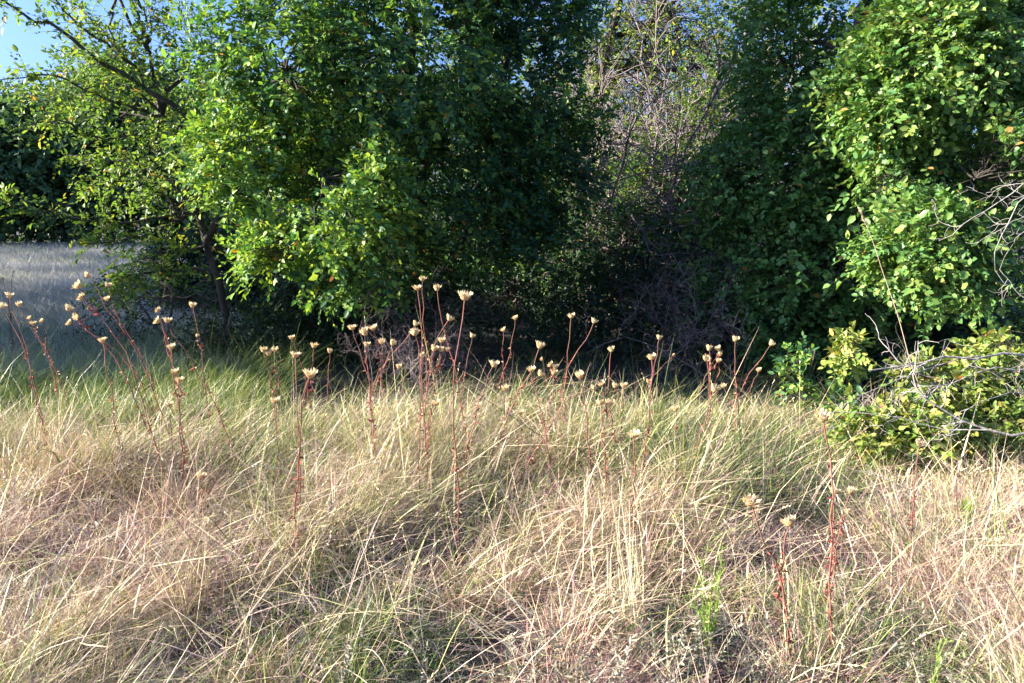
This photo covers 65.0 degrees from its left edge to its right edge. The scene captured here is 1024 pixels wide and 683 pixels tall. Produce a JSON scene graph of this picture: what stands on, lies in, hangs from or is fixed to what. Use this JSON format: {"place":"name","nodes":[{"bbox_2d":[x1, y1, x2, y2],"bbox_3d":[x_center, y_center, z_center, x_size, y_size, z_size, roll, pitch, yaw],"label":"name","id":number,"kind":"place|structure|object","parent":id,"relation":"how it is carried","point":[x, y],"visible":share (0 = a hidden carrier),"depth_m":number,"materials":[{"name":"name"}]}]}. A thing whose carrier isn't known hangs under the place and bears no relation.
{"place":"outdoors","nodes":[
{"label":"outdoors","id":0,"kind":"place"},
{"bbox_2d":[0,234,289,387],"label":"field grass","id":1,"kind":"structure","parent":0,"point":[40,258],"depth_m":13.73,"materials":[{"name":"grey plant"}]},
{"bbox_2d":[0,216,1023,682],"bbox_3d":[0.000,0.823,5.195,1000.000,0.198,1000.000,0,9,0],"label":"ground","id":2,"kind":"structure","parent":0,"point":[484,368],"depth_m":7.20,"materials":[{"name":"plant"}]},
{"bbox_2d":[0,302,46,448],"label":"dried flower","id":3,"kind":"object","parent":2,"relation":"on","point":[3,305],"visible":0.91,"depth_m":4.99,"materials":[{"name":"red plant"}]},
{"bbox_2d":[5,292,48,441],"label":"dried flower","id":4,"kind":"object","parent":2,"relation":"on","point":[9,295],"visible":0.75,"depth_m":4.97,"materials":[{"name":"red plant"}]},
{"bbox_2d":[0,89,67,243],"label":"field edge tree","id":5,"kind":"object","parent":2,"relation":"on","point":[4,228],"visible":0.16,"depth_m":39.26,"materials":[{"name":"green plant"}]},
{"bbox_2d":[15,301,72,411],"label":"dried flower","id":6,"kind":"object","parent":2,"relation":"on","point":[18,303],"visible":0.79,"depth_m":5.88,"materials":[{"name":"red plant"}]},
{"bbox_2d":[26,316,65,412],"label":"dried flower","id":7,"kind":"object","parent":2,"relation":"on","point":[34,322],"visible":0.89,"depth_m":5.74,"materials":[{"name":"red plant"}]},
{"bbox_2d":[0,76,139,244],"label":"field edge tree","id":8,"kind":"object","parent":2,"relation":"on","point":[36,163],"visible":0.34,"depth_m":38.73,"materials":[{"name":"green plant"}]},
{"bbox_2d":[97,337,122,466],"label":"dried flower","id":9,"kind":"object","parent":2,"relation":"on","point":[102,340],"visible":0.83,"depth_m":4.69,"materials":[{"name":"red plant"}]},
{"bbox_2d":[65,304,159,460],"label":"dried flower","id":10,"kind":"object","parent":2,"relation":"on","point":[71,308],"visible":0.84,"depth_m":4.74,"materials":[{"name":"red plant"}]},
{"bbox_2d":[65,319,164,436],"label":"dried flower","id":11,"kind":"object","parent":2,"relation":"on","point":[69,322],"visible":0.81,"depth_m":5.38,"materials":[{"name":"red plant"}]},
{"bbox_2d":[71,279,172,502],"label":"dried flower","id":12,"kind":"object","parent":2,"relation":"on","point":[77,285],"visible":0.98,"depth_m":4.36,"materials":[{"name":"red plant"}]},
{"bbox_2d":[26,30,222,243],"bbox_3d":[-18.618,-9.485,40.959,11.400,11.587,8.728,0,9,0],"label":"field edge tree","id":13,"kind":"object","parent":2,"relation":"on","point":[154,223],"visible":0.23,"depth_m":38.94,"materials":[{"name":"green plant"}]},
{"bbox_2d":[0,0,259,350],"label":"leaning tree","id":14,"kind":"object","parent":2,"relation":"on","point":[150,88],"visible":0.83,"depth_m":7.98,"materials":[{"name":"green plant"}]},
{"bbox_2d":[85,271,177,456],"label":"dried flower","id":15,"kind":"object","parent":2,"relation":"on","point":[87,274],"visible":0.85,"depth_m":4.96,"materials":[{"name":"red plant"}]},
{"bbox_2d":[102,282,166,408],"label":"dried flower","id":16,"kind":"object","parent":2,"relation":"on","point":[108,285],"visible":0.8,"depth_m":5.83,"materials":[{"name":"red plant"}]},
{"bbox_2d":[61,248,246,357],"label":"shrub","id":17,"kind":"object","parent":2,"relation":"on","point":[171,297],"visible":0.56,"depth_m":9.32,"materials":[{"name":"green plant"}]},
{"bbox_2d":[166,343,191,507],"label":"dried flower","id":18,"kind":"object","parent":2,"relation":"on","point":[171,346],"visible":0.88,"depth_m":4.21,"materials":[{"name":"red plant"}]},
{"bbox_2d":[171,367,186,504],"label":"dried flower","id":19,"kind":"object","parent":2,"relation":"on","point":[179,380],"visible":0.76,"depth_m":4.44,"materials":[{"name":"red plant"}]},
{"bbox_2d":[153,317,244,479],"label":"dried flower","id":20,"kind":"object","parent":2,"relation":"on","point":[157,320],"visible":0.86,"depth_m":4.59,"materials":[{"name":"red plant"}]},
{"bbox_2d":[189,302,215,440],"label":"dried flower","id":21,"kind":"object","parent":2,"relation":"on","point":[192,304],"visible":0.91,"depth_m":5.21,"materials":[{"name":"red plant"}]},
{"bbox_2d":[156,307,270,375],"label":"shrub","id":22,"kind":"object","parent":2,"relation":"on","point":[225,345],"visible":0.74,"depth_m":8.00,"materials":[{"name":"green plant"}]},
{"bbox_2d":[141,217,287,319],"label":"shrub","id":23,"kind":"object","parent":2,"relation":"on","point":[189,257],"visible":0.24,"depth_m":12.24,"materials":[{"name":"green plant"}]},
{"bbox_2d":[124,41,317,241],"bbox_3d":[-13.291,-8.959,40.068,10.446,10.813,9.276,3,10,19],"label":"field edge tree","id":24,"kind":"object","parent":2,"relation":"on","point":[186,149],"visible":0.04,"depth_m":37.96,"materials":[{"name":"green plant"}]},
{"bbox_2d":[260,346,280,437],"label":"dried flower","id":25,"kind":"object","parent":2,"relation":"on","point":[268,353],"visible":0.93,"depth_m":5.24,"materials":[{"name":"red plant"}]},
{"bbox_2d":[271,396,282,498],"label":"dried flower","id":26,"kind":"object","parent":2,"relation":"on","point":[274,401],"visible":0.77,"depth_m":4.45,"materials":[{"name":"red plant"}]},
{"bbox_2d":[290,351,305,528],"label":"dried flower","id":27,"kind":"object","parent":2,"relation":"on","point":[295,354],"visible":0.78,"depth_m":3.94,"materials":[{"name":"red plant"}]},
{"bbox_2d":[230,283,374,369],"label":"shrub","id":28,"kind":"object","parent":2,"relation":"on","point":[274,324],"visible":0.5,"depth_m":8.74,"materials":[{"name":"green plant"}]},
{"bbox_2d":[290,368,317,570],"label":"dried flower","id":29,"kind":"object","parent":2,"relation":"on","point":[310,374],"visible":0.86,"depth_m":3.56,"materials":[{"name":"red plant"}]},
{"bbox_2d":[222,207,410,318],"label":"shrub","id":30,"kind":"object","parent":2,"relation":"on","point":[307,218],"visible":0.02,"depth_m":12.41,"materials":[{"name":"green plant"}]},
{"bbox_2d":[347,325,373,454],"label":"dried flower","id":31,"kind":"object","parent":2,"relation":"on","point":[351,327],"visible":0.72,"depth_m":4.87,"materials":[{"name":"red plant"}]},
{"bbox_2d":[229,227,494,359],"bbox_3d":[-1.691,-0.517,8.894,2.999,1.602,1.755,0,9,0],"label":"shrub","id":32,"kind":"object","parent":2,"relation":"on","point":[285,290],"visible":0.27,"depth_m":8.71,"materials":[{"name":"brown plant"}]},
{"bbox_2d":[235,1,501,223],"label":"back tree","id":33,"kind":"object","parent":2,"relation":"on","point":[376,102],"visible":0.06,"depth_m":15.02,"materials":[{"name":"green plant"}]},
{"bbox_2d":[359,324,385,457],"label":"dried flower","id":34,"kind":"object","parent":2,"relation":"on","point":[364,331],"visible":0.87,"depth_m":4.49,"materials":[{"name":"red plant"}]},
{"bbox_2d":[360,320,419,435],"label":"dried flower","id":35,"kind":"object","parent":2,"relation":"on","point":[415,323],"visible":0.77,"depth_m":5.38,"materials":[{"name":"red plant"}]},
{"bbox_2d":[292,264,494,359],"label":"shrub","id":36,"kind":"object","parent":2,"relation":"on","point":[473,320],"visible":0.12,"depth_m":8.98,"materials":[{"name":"green plant"}]},
{"bbox_2d":[153,0,634,360],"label":"dense tree","id":37,"kind":"object","parent":2,"relation":"on","point":[509,204],"visible":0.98,"depth_m":7.15,"materials":[{"name":"green plant"}]},
{"bbox_2d":[337,247,489,400],"bbox_3d":[-0.960,-0.157,7.811,1.492,1.529,2.107,2,9,12],"label":"dead brush","id":38,"kind":"object","parent":2,"relation":"on","point":[403,360],"visible":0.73,"depth_m":7.63,"materials":[{"name":"plant"}]},
{"bbox_2d":[411,285,423,497],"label":"dried flower","id":39,"kind":"object","parent":2,"relation":"on","point":[416,287],"visible":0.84,"depth_m":4.24,"materials":[{"name":"red plant"}]},
{"bbox_2d":[409,326,430,493],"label":"dried flower","id":40,"kind":"object","parent":2,"relation":"on","point":[414,332],"visible":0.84,"depth_m":4.36,"materials":[{"name":"red plant"}]},
{"bbox_2d":[419,276,430,422],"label":"dried flower","id":41,"kind":"object","parent":2,"relation":"on","point":[422,279],"visible":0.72,"depth_m":5.49,"materials":[{"name":"red plant"}]},
{"bbox_2d":[423,337,449,479],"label":"dried flower","id":42,"kind":"object","parent":2,"relation":"on","point":[441,348],"visible":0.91,"depth_m":4.66,"materials":[{"name":"red plant"}]},
{"bbox_2d":[422,313,455,436],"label":"dried flower","id":43,"kind":"object","parent":2,"relation":"on","point":[450,318],"visible":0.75,"depth_m":5.04,"materials":[{"name":"red plant"}]},
{"bbox_2d":[433,284,470,458],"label":"dried flower","id":44,"kind":"object","parent":2,"relation":"on","point":[436,287],"visible":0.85,"depth_m":4.81,"materials":[{"name":"red plant"}]},
{"bbox_2d":[375,199,543,317],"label":"shrub","id":45,"kind":"object","parent":2,"relation":"on","point":[436,215],"visible":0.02,"depth_m":12.76,"materials":[{"name":"green plant"}]},
{"bbox_2d":[450,290,472,565],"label":"dried flower","id":46,"kind":"object","parent":2,"relation":"on","point":[464,296],"visible":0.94,"depth_m":3.63,"materials":[{"name":"red plant"}]},
{"bbox_2d":[455,360,499,506],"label":"dried flower","id":47,"kind":"object","parent":2,"relation":"on","point":[493,363],"visible":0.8,"depth_m":4.36,"materials":[{"name":"red plant"}]},
{"bbox_2d":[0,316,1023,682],"bbox_3d":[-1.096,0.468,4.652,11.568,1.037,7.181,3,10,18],"label":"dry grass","id":48,"kind":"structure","parent":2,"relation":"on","point":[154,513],"depth_m":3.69,"materials":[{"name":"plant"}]},
{"bbox_2d":[0,392,1023,682],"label":"grass","id":49,"kind":"object","parent":2,"relation":"on","point":[130,620],"depth_m":3.63,"materials":[{"name":"beige plant"}]},
{"bbox_2d":[0,520,1023,682],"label":"herbs","id":50,"kind":"object","parent":2,"relation":"on","point":[697,635],"visible":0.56,"depth_m":2.78,"materials":[{"name":"plant"}]},
{"bbox_2d":[405,220,621,351],"bbox_3d":[-0.184,-0.722,10.208,2.474,1.928,2.636,-5,10,-27],"label":"shrub","id":51,"kind":"object","parent":2,"relation":"on","point":[515,287],"visible":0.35,"depth_m":9.85,"materials":[{"name":"green plant"}]},
{"bbox_2d":[490,340,544,468],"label":"dried flower","id":52,"kind":"object","parent":2,"relation":"on","point":[540,345],"visible":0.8,"depth_m":4.65,"materials":[{"name":"red plant"}]},
{"bbox_2d":[427,26,643,290],"bbox_3d":[0.442,-3.614,16.638,4.835,5.482,3.932,0,9,0],"label":"back tree","id":53,"kind":"object","parent":2,"relation":"on","point":[521,75],"visible":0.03,"depth_m":16.02,"materials":[{"name":"green plant"}]},
{"bbox_2d":[447,210,626,319],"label":"shrub","id":54,"kind":"object","parent":2,"relation":"on","point":[542,293],"visible":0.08,"depth_m":12.30,"materials":[{"name":"green plant"}]},
{"bbox_2d":[527,366,554,490],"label":"dried flower","id":55,"kind":"object","parent":2,"relation":"on","point":[531,369],"visible":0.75,"depth_m":4.38,"materials":[{"name":"red plant"}]},
{"bbox_2d":[547,361,558,432],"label":"dried flower","id":56,"kind":"object","parent":2,"relation":"on","point":[553,367],"visible":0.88,"depth_m":5.12,"materials":[{"name":"beige plant"}]},
{"bbox_2d":[501,380,609,508],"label":"dried flower","id":57,"kind":"object","parent":2,"relation":"on","point":[601,383],"visible":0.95,"depth_m":4.32,"materials":[{"name":"red plant"}]},
{"bbox_2d":[560,312,574,432],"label":"dried flower","id":58,"kind":"object","parent":2,"relation":"on","point":[572,315],"visible":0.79,"depth_m":5.14,"materials":[{"name":"red plant"}]},
{"bbox_2d":[555,317,597,420],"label":"dried flower","id":59,"kind":"object","parent":2,"relation":"on","point":[593,320],"visible":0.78,"depth_m":5.46,"materials":[{"name":"red plant"}]},
{"bbox_2d":[575,369,593,501],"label":"dried flower","id":60,"kind":"object","parent":2,"relation":"on","point":[579,374],"visible":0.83,"depth_m":4.34,"materials":[{"name":"red plant"}]},
{"bbox_2d":[496,285,703,368],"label":"shrub","id":61,"kind":"object","parent":2,"relation":"on","point":[582,321],"visible":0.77,"depth_m":8.99,"materials":[{"name":"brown plant"}]},
{"bbox_2d":[473,141,732,327],"bbox_3d":[1.327,-1.492,11.374,4.420,2.682,2.439,0,9,0],"label":"shrub","id":62,"kind":"object","parent":2,"relation":"on","point":[598,241],"visible":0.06,"depth_m":10.98,"materials":[{"name":"green plant"}]},
{"bbox_2d":[595,398,618,505],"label":"dried flower","id":63,"kind":"object","parent":2,"relation":"on","point":[608,402],"visible":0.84,"depth_m":4.21,"materials":[{"name":"red plant"}]},
{"bbox_2d":[371,0,853,283],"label":"bare thicket","id":64,"kind":"object","parent":2,"relation":"on","point":[651,94],"visible":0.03,"depth_m":13.77,"materials":[{"name":"brown plant"}]},
{"bbox_2d":[604,480,650,640],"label":"dry grass tuft","id":65,"kind":"object","parent":2,"relation":"on","point":[630,574],"visible":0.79,"depth_m":3.07,"materials":[{"name":"plant"}]},
{"bbox_2d":[503,191,754,343],"bbox_3d":[1.473,-0.938,10.087,3.237,2.001,1.833,0,9,0],"label":"shrub","id":66,"kind":"object","parent":2,"relation":"on","point":[630,241],"visible":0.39,"depth_m":9.85,"materials":[{"name":"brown plant"}]},
{"bbox_2d":[407,0,856,342],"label":"bare thicket","id":67,"kind":"object","parent":2,"relation":"on","point":[628,132],"visible":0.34,"depth_m":9.83,"materials":[{"name":"brown plant"}]},
{"bbox_2d":[626,428,639,562],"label":"dried flower","id":68,"kind":"object","parent":2,"relation":"on","point":[634,434],"visible":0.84,"depth_m":3.75,"materials":[{"name":"red plant"}]},
{"bbox_2d":[525,243,743,357],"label":"shrub","id":69,"kind":"object","parent":2,"relation":"on","point":[634,296],"visible":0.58,"depth_m":9.35,"materials":[{"name":"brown plant"}]},
{"bbox_2d":[540,21,737,193],"bbox_3d":[2.887,-4.385,18.581,4.904,6.231,4.308,0,9,0],"label":"back tree","id":70,"kind":"object","parent":2,"relation":"on","point":[639,99],"visible":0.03,"depth_m":17.85,"materials":[{"name":"green plant"}]},
{"bbox_2d":[639,352,656,506],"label":"dried flower","id":71,"kind":"object","parent":2,"relation":"on","point":[651,357],"visible":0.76,"depth_m":4.26,"materials":[{"name":"red plant"}]},
{"bbox_2d":[591,112,721,314],"bbox_3d":[1.915,-1.614,11.131,2.002,3.007,1.826,0,9,0],"label":"shrub","id":72,"kind":"object","parent":2,"relation":"on","point":[652,135],"visible":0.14,"depth_m":10.61,"materials":[{"name":"green plant"}]},
{"bbox_2d":[519,0,800,326],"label":"gnarled tree","id":73,"kind":"object","parent":2,"relation":"on","point":[610,40],"visible":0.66,"depth_m":10.82,"materials":[{"name":"green plant"}]},
{"bbox_2d":[592,130,743,337],"bbox_3d":[1.966,-1.386,10.593,1.904,2.727,1.805,6,11,34],"label":"shrub","id":74,"kind":"object","parent":2,"relation":"on","point":[641,164],"visible":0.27,"depth_m":10.30,"materials":[{"name":"green plant"}]},
{"bbox_2d":[572,181,767,314],"bbox_3d":[2.610,-1.465,12.737,3.644,2.642,2.237,0,9,0],"label":"shrub","id":75,"kind":"object","parent":2,"relation":"on","point":[681,273],"visible":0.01,"depth_m":12.42,"materials":[{"name":"green plant"}]},
{"bbox_2d":[573,239,783,388],"bbox_3d":[1.731,-0.153,8.115,2.141,1.898,2.710,5,10,29],"label":"dead brush","id":76,"kind":"object","parent":2,"relation":"on","point":[688,327],"visible":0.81,"depth_m":7.96,"materials":[{"name":"brown plant"}]},
{"bbox_2d":[618,282,770,372],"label":"shrub","id":77,"kind":"object","parent":2,"relation":"on","point":[648,338],"visible":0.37,"depth_m":8.71,"materials":[{"name":"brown plant"}]},
{"bbox_2d":[680,542,726,649],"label":"green weed","id":78,"kind":"object","parent":2,"relation":"on","point":[707,606],"visible":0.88,"depth_m":2.93,"materials":[{"name":"green plant"}]},
{"bbox_2d":[692,383,719,464],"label":"dried flower","id":79,"kind":"object","parent":2,"relation":"on","point":[714,388],"visible":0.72,"depth_m":4.47,"materials":[{"name":"red plant"}]},
{"bbox_2d":[690,344,722,427],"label":"dried flower","id":80,"kind":"object","parent":2,"relation":"on","point":[717,348],"visible":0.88,"depth_m":5.67,"materials":[{"name":"red plant"}]},
{"bbox_2d":[703,353,711,468],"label":"dried flower","id":81,"kind":"object","parent":2,"relation":"on","point":[706,358],"visible":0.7,"depth_m":4.85,"materials":[{"name":"red plant"}]},
{"bbox_2d":[657,47,792,339],"bbox_3d":[2.709,-1.824,10.241,1.710,3.714,1.700,4,10,22],"label":"shrub","id":82,"kind":"object","parent":2,"relation":"on","point":[700,56],"visible":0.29,"depth_m":10.01,"materials":[{"name":"green plant"}]},
{"bbox_2d":[731,335,739,454],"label":"dried flower","id":83,"kind":"object","parent":2,"relation":"on","point":[735,339],"visible":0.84,"depth_m":5.03,"materials":[{"name":"red plant"}]},
{"bbox_2d":[629,0,874,246],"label":"back tree","id":84,"kind":"object","parent":2,"relation":"on","point":[850,8],"visible":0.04,"depth_m":16.06,"materials":[{"name":"green plant"}]},
{"bbox_2d":[729,339,775,418],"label":"dried flower","id":85,"kind":"object","parent":2,"relation":"on","point":[771,342],"visible":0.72,"depth_m":5.58,"materials":[{"name":"red plant"}]},
{"bbox_2d":[741,492,796,669],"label":"dried flower","id":86,"kind":"object","parent":2,"relation":"on","point":[750,501],"visible":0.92,"depth_m":2.73,"materials":[{"name":"red plant"}]},
{"bbox_2d":[695,179,869,308],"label":"shrub","id":87,"kind":"object","parent":2,"relation":"on","point":[819,265],"visible":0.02,"depth_m":12.29,"materials":[{"name":"green plant"}]},
{"bbox_2d":[772,515,795,638],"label":"dried flower","id":88,"kind":"object","parent":2,"relation":"on","point":[788,521],"visible":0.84,"depth_m":3.06,"materials":[{"name":"red plant"}]},
{"bbox_2d":[768,331,866,430],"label":"shrub","id":89,"kind":"object","parent":2,"relation":"on","point":[806,383],"visible":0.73,"depth_m":5.93,"materials":[{"name":"pale green leaf"},{"name":"brown bark"}]},
{"bbox_2d":[814,407,837,653],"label":"dried flower","id":90,"kind":"object","parent":2,"relation":"on","point":[822,416],"visible":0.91,"depth_m":2.81,"materials":[{"name":"red plant"}]},
{"bbox_2d":[827,485,840,615],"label":"dried flower","id":91,"kind":"object","parent":2,"relation":"on","point":[836,491],"visible":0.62,"depth_m":3.16,"materials":[{"name":"red plant"}]},
{"bbox_2d":[817,485,855,617],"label":"dried flower","id":92,"kind":"object","parent":2,"relation":"on","point":[850,490],"visible":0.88,"depth_m":3.10,"materials":[{"name":"red plant"}]},
{"bbox_2d":[663,0,1023,387],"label":"broad leaved tree","id":93,"kind":"object","parent":2,"relation":"on","point":[894,104],"visible":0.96,"depth_m":6.57,"materials":[{"name":"green plant"}]},
{"bbox_2d":[927,173,1023,303],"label":"hanging branch","id":94,"kind":"object","parent":93,"relation":"attached to","point":[1005,227],"visible":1,"depth_m":5.13,"materials":[{"name":"grey wood"}]},
{"bbox_2d":[757,278,1023,391],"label":"shrub","id":95,"kind":"object","parent":2,"relation":"on","point":[943,333],"visible":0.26,"depth_m":7.44,"materials":[{"name":"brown plant"}]},
{"bbox_2d":[858,207,943,483],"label":"tall grass stalk","id":96,"kind":"object","parent":2,"relation":"on","point":[863,218],"depth_m":4.53,"materials":[{"name":"plant"}]},
{"bbox_2d":[795,204,1023,319],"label":"shrub","id":97,"kind":"object","parent":2,"relation":"on","point":[1020,252],"visible":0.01,"depth_m":12.46,"materials":[{"name":"green plant"}]},
{"bbox_2d":[907,438,924,562],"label":"dried flower","id":98,"kind":"object","parent":2,"relation":"on","point":[919,442],"visible":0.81,"depth_m":3.66,"materials":[{"name":"red plant"}]},
{"bbox_2d":[814,320,1023,471],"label":"bush","id":99,"kind":"object","parent":2,"relation":"on","point":[1000,408],"visible":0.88,"depth_m":4.86,"materials":[{"name":"green plant"}]},
{"bbox_2d":[821,340,1023,461],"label":"fallen branch","id":100,"kind":"object","parent":99,"relation":"on","point":[960,421],"visible":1,"depth_m":4.46,"materials":[{"name":"grey wood"}]},
{"bbox_2d":[832,316,1023,418],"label":"fallen branch","id":101,"kind":"object","parent":99,"relation":"on","point":[962,358],"visible":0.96,"depth_m":4.60,"materials":[{"name":"grey wood"}]},
{"bbox_2d":[856,465,1023,523],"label":"fallen branch","id":102,"kind":"object","parent":2,"relation":"on","point":[932,497],"visible":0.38,"depth_m":4.21,"materials":[{"name":"grey wood"}]},
{"bbox_2d":[929,620,969,682],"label":"green weed","id":103,"kind":"object","parent":2,"relation":"on","point":[937,661],"visible":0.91,"depth_m":2.67,"materials":[{"name":"green plant"}]},
{"bbox_2d":[955,493,981,542],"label":"green weed","id":104,"kind":"object","parent":2,"relation":"on","point":[969,505],"visible":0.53,"depth_m":3.88,"materials":[{"name":"green plant"}]},
{"bbox_2d":[0,0,1023,214],"label":"sky","id":105,"kind":"structure","parent":0,"point":[29,45],"materials":[{"name":"blue"}]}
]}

